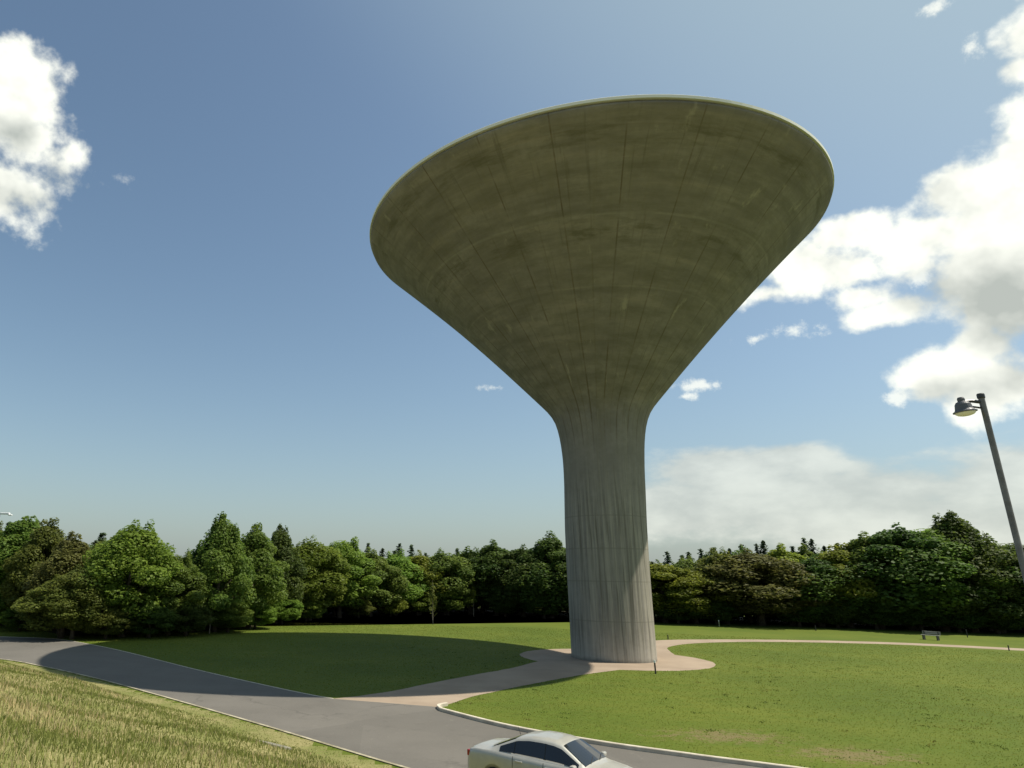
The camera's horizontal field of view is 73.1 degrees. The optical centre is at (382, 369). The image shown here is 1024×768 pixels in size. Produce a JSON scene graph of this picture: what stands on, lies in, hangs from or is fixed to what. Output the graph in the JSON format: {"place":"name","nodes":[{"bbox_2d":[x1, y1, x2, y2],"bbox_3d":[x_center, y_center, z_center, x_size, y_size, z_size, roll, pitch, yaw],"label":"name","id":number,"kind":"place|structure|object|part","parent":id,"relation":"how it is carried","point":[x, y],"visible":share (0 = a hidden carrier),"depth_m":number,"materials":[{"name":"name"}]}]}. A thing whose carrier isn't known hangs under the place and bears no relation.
{"place":"outdoors","nodes":[
{"label":"outdoors","id":0,"kind":"place"},
{"bbox_2d":[0,637,762,767],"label":"road","id":1,"kind":"structure","parent":0,"point":[413,736],"depth_m":26.73,"materials":[{"name":"grey asphalt"}]},
{"bbox_2d":[1,659,408,767],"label":"road edging","id":2,"kind":"object","parent":1,"relation":"on","point":[370,757],"visible":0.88,"depth_m":24.92,"materials":[{"name":"concrete"}]},
{"bbox_2d":[467,727,631,767],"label":"saloon car","id":3,"kind":"object","parent":1,"relation":"on","point":[544,749],"visible":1,"depth_m":16.88,"materials":[{"name":"beige paint"}]},
{"bbox_3d":[3.202,9.645,17.242,0.407,0.252,0.130,-12,-22,37],"label":"side window","id":4,"kind":"part","parent":3,"relation":"part of","materials":[{"name":"black glass"}]},
{"bbox_3d":[3.699,9.507,16.880,0.813,0.327,0.132,-12,-22,37],"label":"side window","id":5,"kind":"part","parent":3,"relation":"part of","materials":[{"name":"black glass"}]},
{"bbox_3d":[4.362,9.388,16.351,0.857,0.373,0.151,-12,-22,37],"label":"side window","id":6,"kind":"part","parent":3,"relation":"part of","materials":[{"name":"black glass"}]},
{"bbox_2d":[0,607,1023,767],"bbox_3d":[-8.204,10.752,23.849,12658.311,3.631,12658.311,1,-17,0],"label":"ground","id":7,"kind":"structure","parent":0,"point":[791,632],"depth_m":34.02,"materials":[{"name":"green plant"}]},
{"bbox_2d":[0,605,40,630],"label":"bush","id":8,"kind":"object","parent":7,"relation":"on","point":[8,616],"visible":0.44,"depth_m":58.81,"materials":[{"name":"green plant"}]},
{"bbox_2d":[10,576,114,638],"bbox_3d":[-25.625,19.203,54.426,7.817,4.899,7.888,8,-18,-22],"label":"broadleaf tree","id":9,"kind":"object","parent":7,"relation":"on","point":[23,606],"visible":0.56,"depth_m":52.51,"materials":[{"name":"green plant"}]},
{"bbox_2d":[31,564,109,638],"bbox_3d":[-24.545,18.727,54.331,5.908,5.824,6.436,-6,-19,23],"label":"broadleaf tree","id":10,"kind":"object","parent":7,"relation":"on","point":[85,599],"visible":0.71,"depth_m":52.94,"materials":[{"name":"green plant"}]},
{"bbox_2d":[80,605,137,638],"bbox_3d":[-21.961,20.310,54.154,4.611,2.693,4.043,9,-19,-25],"label":"bush","id":11,"kind":"object","parent":7,"relation":"on","point":[116,628],"visible":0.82,"depth_m":53.35,"materials":[{"name":"green plant"}]},
{"bbox_2d":[74,518,183,636],"bbox_3d":[-21.474,17.713,57.578,8.970,9.896,8.890,5,-18,-13],"label":"broadleaf tree","id":12,"kind":"object","parent":7,"relation":"on","point":[142,556],"visible":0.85,"depth_m":56.03,"materials":[{"name":"green plant"}]},
{"bbox_2d":[123,602,179,637],"bbox_3d":[-19.299,20.924,56.266,4.902,2.863,4.298,-2,-17,10],"label":"bush","id":13,"kind":"object","parent":7,"relation":"on","point":[155,624],"visible":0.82,"depth_m":55.23,"materials":[{"name":"green plant"}]},
{"bbox_2d":[0,636,333,698],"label":"lawn edging","id":14,"kind":"object","parent":7,"relation":"on","point":[195,669],"visible":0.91,"depth_m":37.47,"materials":[{"name":"concrete"}]},
{"bbox_2d":[136,550,208,634],"bbox_3d":[-18.513,19.636,59.251,6.560,7.234,5.752,-2,-17,11],"label":"broadleaf tree","id":15,"kind":"object","parent":7,"relation":"on","point":[196,594],"visible":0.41,"depth_m":58.68,"materials":[{"name":"green plant"}]},
{"bbox_2d":[165,601,217,635],"bbox_3d":[-16.858,21.556,58.401,4.826,2.998,4.783,-12,-21,36],"label":"bush","id":16,"kind":"object","parent":7,"relation":"on","point":[199,620],"visible":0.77,"depth_m":57.53,"materials":[{"name":"green plant"}]},
{"bbox_2d":[0,660,386,767],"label":"meadow grass","id":17,"kind":"structure","parent":7,"relation":"on","point":[69,736],"depth_m":15.26,"materials":[{"name":"green plant"}]},
{"bbox_2d":[208,591,214,633],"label":"sapling","id":18,"kind":"object","parent":7,"relation":"on","point":[210,609],"visible":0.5,"depth_m":61.16,"materials":[{"name":"green plant"}]},
{"bbox_2d":[181,511,256,631],"bbox_3d":[-15.623,19.181,64.129,7.275,11.199,7.044,10,-19,-26],"label":"broadleaf tree","id":19,"kind":"object","parent":7,"relation":"on","point":[222,552],"visible":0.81,"depth_m":63.20,"materials":[{"name":"green plant"}]},
{"bbox_2d":[209,603,254,631],"bbox_3d":[-14.443,22.980,62.804,5.012,2.955,5.460,16,-22,-39],"label":"bush","id":20,"kind":"object","parent":7,"relation":"on","point":[227,618],"visible":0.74,"depth_m":61.66,"materials":[{"name":"green plant"}]},
{"bbox_2d":[225,522,289,627],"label":"broadleaf tree","id":21,"kind":"object","parent":7,"relation":"on","point":[259,550],"visible":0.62,"depth_m":67.72,"materials":[{"name":"green plant"}]},
{"bbox_2d":[240,605,277,628],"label":"bush","id":22,"kind":"object","parent":7,"relation":"on","point":[268,613],"visible":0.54,"depth_m":66.46,"materials":[{"name":"green plant"}]},
{"bbox_2d":[259,740,291,749],"bbox_3d":[-3.173,11.139,19.769,1.000,0.265,1.000,-14,-39,41],"label":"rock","id":23,"kind":"object","parent":7,"relation":"on","point":[279,745],"visible":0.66,"depth_m":19.50,"materials":[{"name":"beige stone"}]},
{"bbox_2d":[437,702,805,767],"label":"kerb","id":24,"kind":"structure","parent":7,"relation":"on","point":[440,706],"depth_m":21.55,"materials":[{"name":"concrete"}]},
{"bbox_2d":[653,595,702,623],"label":"bush","id":25,"kind":"object","parent":7,"relation":"on","point":[672,616],"visible":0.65,"depth_m":86.37,"materials":[{"name":"green plant"}]},
{"bbox_2d":[649,561,709,622],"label":"broadleaf tree","id":26,"kind":"object","parent":7,"relation":"on","point":[669,572],"visible":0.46,"depth_m":87.57,"materials":[{"name":"green plant"}]},
{"bbox_2d":[651,568,746,623],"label":"broadleaf tree","id":27,"kind":"object","parent":7,"relation":"on","point":[671,586],"visible":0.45,"depth_m":86.07,"materials":[{"name":"green plant"}]},
{"bbox_2d":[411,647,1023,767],"bbox_3d":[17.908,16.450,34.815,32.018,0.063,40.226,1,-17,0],"label":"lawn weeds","id":28,"kind":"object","parent":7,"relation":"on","point":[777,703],"visible":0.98,"depth_m":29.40,"materials":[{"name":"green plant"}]},
{"bbox_2d":[691,547,763,623],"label":"broadleaf tree","id":29,"kind":"object","parent":7,"relation":"on","point":[709,560],"visible":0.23,"depth_m":89.26,"materials":[{"name":"green plant"}]},
{"bbox_2d":[698,548,827,625],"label":"broadleaf tree","id":30,"kind":"object","parent":7,"relation":"on","point":[761,609],"visible":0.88,"depth_m":85.17,"materials":[{"name":"green plant"}]},
{"bbox_2d":[757,543,836,625],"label":"broadleaf tree","id":31,"kind":"object","parent":7,"relation":"on","point":[780,553],"visible":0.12,"depth_m":89.94,"materials":[{"name":"green plant"}]},
{"bbox_2d":[760,554,877,626],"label":"broadleaf tree","id":32,"kind":"object","parent":7,"relation":"on","point":[817,566],"visible":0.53,"depth_m":83.85,"materials":[{"name":"green plant"}]},
{"bbox_2d":[794,542,894,627],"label":"broadleaf tree","id":33,"kind":"object","parent":7,"relation":"on","point":[838,554],"visible":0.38,"depth_m":84.23,"materials":[{"name":"green plant"}]},
{"bbox_2d":[825,531,932,628],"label":"broadleaf tree","id":34,"kind":"object","parent":7,"relation":"on","point":[863,543],"visible":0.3,"depth_m":84.84,"materials":[{"name":"green plant"}]},
{"bbox_2d":[845,522,980,630],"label":"broadleaf tree","id":35,"kind":"object","parent":7,"relation":"on","point":[885,541],"visible":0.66,"depth_m":81.49,"materials":[{"name":"green plant"}]},
{"bbox_2d":[920,631,940,640],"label":"bench","id":36,"kind":"object","parent":7,"relation":"on","point":[932,632],"visible":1,"depth_m":69.00,"materials":[{"name":"grey"}]},
{"bbox_2d":[874,524,1016,631],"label":"broadleaf tree","id":37,"kind":"object","parent":7,"relation":"on","point":[968,571],"visible":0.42,"depth_m":79.97,"materials":[{"name":"green plant"}]},
{"bbox_2d":[919,510,1023,632],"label":"broadleaf tree","id":38,"kind":"object","parent":7,"relation":"on","point":[964,532],"visible":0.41,"depth_m":79.71,"materials":[{"name":"green plant"}]},
{"bbox_2d":[946,536,1023,632],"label":"broadleaf tree","id":39,"kind":"object","parent":7,"relation":"on","point":[1007,568],"visible":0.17,"depth_m":80.71,"materials":[{"name":"green plant"}]},
{"bbox_2d":[953,393,1023,580],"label":"street lamp","id":40,"kind":"object","parent":7,"relation":"on","point":[963,407],"visible":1,"depth_m":10.69,"materials":[{"name":"metal"}]},
{"bbox_2d":[963,543,1023,611],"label":"broadleaf tree","id":41,"kind":"object","parent":7,"relation":"on","point":[1020,585],"visible":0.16,"depth_m":79.16,"materials":[{"name":"green plant"}]},
{"bbox_2d":[0,609,1023,636],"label":"woodland floor","id":42,"kind":"structure","parent":0,"point":[410,617],"depth_m":87.80,"materials":[{"name":"green plant"}]},
{"bbox_2d":[0,515,40,622],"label":"broadleaf tree","id":43,"kind":"object","parent":42,"relation":"on","point":[15,535],"visible":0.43,"depth_m":65.56,"materials":[{"name":"green plant"}]},
{"bbox_2d":[2,541,50,590],"bbox_3d":[-32.804,20.133,65.180,5.935,9.316,6.466,-13,-22,38],"label":"broadleaf tree","id":44,"kind":"object","parent":42,"relation":"on","point":[27,562],"visible":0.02,"depth_m":63.88,"materials":[{"name":"green plant"}]},
{"bbox_2d":[0,517,66,629],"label":"broadleaf tree","id":45,"kind":"object","parent":42,"relation":"on","point":[48,537],"visible":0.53,"depth_m":61.68,"materials":[{"name":"green plant"}]},
{"bbox_2d":[22,531,101,633],"bbox_3d":[-27.401,18.477,58.526,6.774,8.756,6.699,0,-17,4],"label":"broadleaf tree","id":46,"kind":"object","parent":42,"relation":"on","point":[68,552],"visible":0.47,"depth_m":57.72,"materials":[{"name":"green plant"}]},
{"bbox_2d":[73,537,117,573],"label":"broadleaf tree","id":47,"kind":"object","parent":42,"relation":"on","point":[92,548],"visible":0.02,"depth_m":62.11,"materials":[{"name":"green plant"}]},
{"bbox_2d":[97,532,106,542],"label":"spruce tree","id":48,"kind":"object","parent":42,"relation":"on","point":[100,537],"visible":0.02,"depth_m":67.49,"materials":[{"name":"green plant"}]},
{"bbox_2d":[90,540,114,626],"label":"spruce tree","id":49,"kind":"object","parent":42,"relation":"on","point":[95,541],"visible":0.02,"depth_m":65.59,"materials":[{"name":"green plant"}]},
{"bbox_2d":[173,539,226,630],"bbox_3d":[-17.729,20.448,63.849,6.254,8.437,6.418,-2,-17,11],"label":"broadleaf tree","id":50,"kind":"object","parent":42,"relation":"on","point":[216,589],"visible":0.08,"depth_m":64.00,"materials":[{"name":"green plant"}]},
{"bbox_2d":[264,523,307,623],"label":"broadleaf tree","id":51,"kind":"object","parent":42,"relation":"on","point":[293,576],"visible":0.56,"depth_m":75.66,"materials":[{"name":"green plant"}]},
{"bbox_2d":[272,597,303,624],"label":"bush","id":52,"kind":"object","parent":42,"relation":"on","point":[285,614],"visible":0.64,"depth_m":72.65,"materials":[{"name":"green plant"}]},
{"bbox_2d":[294,598,327,621],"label":"bush","id":53,"kind":"object","parent":42,"relation":"on","point":[316,612],"visible":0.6,"depth_m":78.05,"materials":[{"name":"green plant"}]},
{"bbox_2d":[292,535,351,619],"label":"broadleaf tree","id":54,"kind":"object","parent":42,"relation":"on","point":[314,556],"visible":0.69,"depth_m":80.51,"materials":[{"name":"green plant"}]},
{"bbox_2d":[329,572,349,615],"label":"broadleaf tree","id":55,"kind":"object","parent":42,"relation":"on","point":[334,612],"depth_m":89.93,"materials":[{"name":"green plant"}]},
{"bbox_2d":[317,536,381,617],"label":"broadleaf tree","id":56,"kind":"object","parent":42,"relation":"on","point":[349,551],"visible":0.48,"depth_m":85.98,"materials":[{"name":"green plant"}]},
{"bbox_2d":[342,597,376,617],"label":"bush","id":57,"kind":"object","parent":42,"relation":"on","point":[366,607],"visible":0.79,"depth_m":86.26,"materials":[{"name":"green plant"}]},
{"bbox_2d":[348,547,409,616],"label":"broadleaf tree","id":58,"kind":"object","parent":42,"relation":"on","point":[381,597],"visible":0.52,"depth_m":90.66,"materials":[{"name":"green plant"}]},
{"bbox_2d":[372,548,386,608],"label":"spruce tree","id":59,"kind":"object","parent":42,"relation":"on","point":[382,551],"visible":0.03,"depth_m":105.43,"materials":[{"name":"green plant"}]},
{"bbox_2d":[376,597,408,616],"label":"bush","id":60,"kind":"object","parent":42,"relation":"on","point":[390,609],"visible":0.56,"depth_m":90.84,"materials":[{"name":"green plant"}]},
{"bbox_2d":[396,543,403,555],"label":"spruce tree","id":61,"kind":"object","parent":42,"relation":"on","point":[399,546],"visible":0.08,"depth_m":110.37,"materials":[{"name":"green plant"}]},
{"bbox_2d":[373,549,430,614],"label":"broadleaf tree","id":62,"kind":"object","parent":42,"relation":"on","point":[404,564],"visible":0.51,"depth_m":94.45,"materials":[{"name":"green plant"}]},
{"bbox_2d":[407,544,414,558],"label":"spruce tree","id":63,"kind":"object","parent":42,"relation":"on","point":[411,548],"visible":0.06,"depth_m":110.93,"materials":[{"name":"green plant"}]},
{"bbox_2d":[399,590,437,615],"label":"bush","id":64,"kind":"object","parent":42,"relation":"on","point":[416,607],"visible":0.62,"depth_m":94.13,"materials":[{"name":"green plant"}]},
{"bbox_2d":[399,550,449,614],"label":"broadleaf tree","id":65,"kind":"object","parent":42,"relation":"on","point":[418,561],"visible":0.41,"depth_m":96.30,"materials":[{"name":"green plant"}]},
{"bbox_2d":[428,580,436,622],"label":"sapling","id":66,"kind":"object","parent":42,"relation":"on","point":[431,595],"visible":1,"depth_m":81.42,"materials":[{"name":"green plant"}]},
{"bbox_2d":[419,547,475,614],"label":"broadleaf tree","id":67,"kind":"object","parent":42,"relation":"on","point":[442,560],"visible":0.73,"depth_m":96.83,"materials":[{"name":"green plant"}]},
{"bbox_2d":[422,584,476,615],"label":"bush","id":68,"kind":"object","parent":42,"relation":"on","point":[458,605],"visible":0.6,"depth_m":95.61,"materials":[{"name":"green plant"}]},
{"bbox_2d":[445,546,495,614],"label":"broadleaf tree","id":69,"kind":"object","parent":42,"relation":"on","point":[470,555],"visible":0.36,"depth_m":98.72,"materials":[{"name":"green plant"}]},
{"bbox_2d":[469,586,477,615],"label":"sapling","id":70,"kind":"object","parent":42,"relation":"on","point":[472,596],"visible":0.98,"depth_m":96.54,"materials":[{"name":"green plant"}]},
{"bbox_2d":[474,605,488,610],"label":"spruce tree","id":71,"kind":"object","parent":42,"relation":"on","point":[485,607],"visible":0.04,"depth_m":111.80,"materials":[{"name":"green plant"}]},
{"bbox_2d":[461,539,520,615],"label":"broadleaf tree","id":72,"kind":"object","parent":42,"relation":"on","point":[492,553],"visible":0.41,"depth_m":98.49,"materials":[{"name":"green plant"}]},
{"bbox_2d":[486,544,558,616],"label":"broadleaf tree","id":73,"kind":"object","parent":42,"relation":"on","point":[511,557],"visible":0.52,"depth_m":96.07,"materials":[{"name":"green plant"}]},
{"bbox_2d":[506,530,568,617],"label":"broadleaf tree","id":74,"kind":"object","parent":42,"relation":"on","point":[549,548],"visible":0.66,"depth_m":93.70,"materials":[{"name":"green plant"}]},
{"bbox_2d":[544,554,568,608],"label":"broadleaf tree","id":75,"kind":"object","parent":42,"relation":"on","point":[560,573],"visible":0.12,"depth_m":91.83,"materials":[{"name":"green plant"}]},
{"bbox_2d":[650,567,659,592],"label":"broadleaf tree","id":76,"kind":"object","parent":42,"relation":"on","point":[654,579],"depth_m":90.31,"materials":[{"name":"green plant"}]},
{"bbox_2d":[651,559,668,620],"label":"broadleaf tree","id":77,"kind":"object","parent":42,"relation":"on","point":[657,560],"visible":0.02,"depth_m":94.31,"materials":[{"name":"green plant"}]},
{"bbox_2d":[658,551,679,617],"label":"spruce tree","id":78,"kind":"object","parent":42,"relation":"on","point":[667,558],"visible":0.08,"depth_m":101.99,"materials":[{"name":"green plant"}]},
{"bbox_2d":[672,556,696,620],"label":"broadleaf tree","id":79,"kind":"object","parent":42,"relation":"on","point":[684,564],"visible":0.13,"depth_m":95.42,"materials":[{"name":"green plant"}]},
{"bbox_2d":[685,552,694,560],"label":"spruce tree","id":80,"kind":"object","parent":42,"relation":"on","point":[688,554],"visible":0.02,"depth_m":102.39,"materials":[{"name":"green plant"}]},
{"bbox_2d":[696,548,711,618],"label":"spruce tree","id":81,"kind":"object","parent":42,"relation":"on","point":[701,554],"visible":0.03,"depth_m":100.05,"materials":[{"name":"green plant"}]},
{"bbox_2d":[695,546,726,621],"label":"broadleaf tree","id":82,"kind":"object","parent":42,"relation":"on","point":[708,553],"visible":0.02,"depth_m":95.45,"materials":[{"name":"green plant"}]},
{"bbox_2d":[731,546,763,622],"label":"broadleaf tree","id":83,"kind":"object","parent":42,"relation":"on","point":[749,617],"visible":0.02,"depth_m":96.06,"materials":[{"name":"green plant"}]},
{"bbox_2d":[737,544,770,619],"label":"spruce tree","id":84,"kind":"object","parent":42,"relation":"on","point":[753,617],"visible":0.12,"depth_m":96.54,"materials":[{"name":"green plant"}]},
{"bbox_2d":[754,543,776,620],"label":"spruce tree","id":85,"kind":"object","parent":42,"relation":"on","point":[756,548],"visible":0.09,"depth_m":101.26,"materials":[{"name":"green plant"}]},
{"bbox_2d":[759,540,776,620],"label":"spruce tree","id":86,"kind":"object","parent":42,"relation":"on","point":[763,548],"visible":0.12,"depth_m":101.15,"materials":[{"name":"green plant"}]},
{"bbox_2d":[801,537,810,549],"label":"spruce tree","id":87,"kind":"object","parent":42,"relation":"on","point":[804,541],"visible":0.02,"depth_m":97.78,"materials":[{"name":"green plant"}]},
{"bbox_2d":[796,543,817,624],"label":"broadleaf tree","id":88,"kind":"object","parent":42,"relation":"on","point":[801,549],"visible":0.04,"depth_m":93.94,"materials":[{"name":"green plant"}]},
{"bbox_2d":[808,539,817,554],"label":"spruce tree","id":89,"kind":"object","parent":42,"relation":"on","point":[811,545],"visible":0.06,"depth_m":98.65,"materials":[{"name":"green plant"}]},
{"bbox_2d":[0,0,1023,564],"label":"sky","id":90,"kind":"structure","parent":0,"point":[200,319],"materials":[{"name":"blue"}]},
{"bbox_2d":[334,639,1023,706],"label":"path","id":91,"kind":"structure","parent":0,"point":[551,664],"depth_m":40.27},
{"bbox_2d":[369,94,833,662],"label":"water tower","id":92,"kind":"structure","parent":91,"relation":"on","point":[589,276],"depth_m":45.95,"materials":[{"name":"concrete"}]}
]}

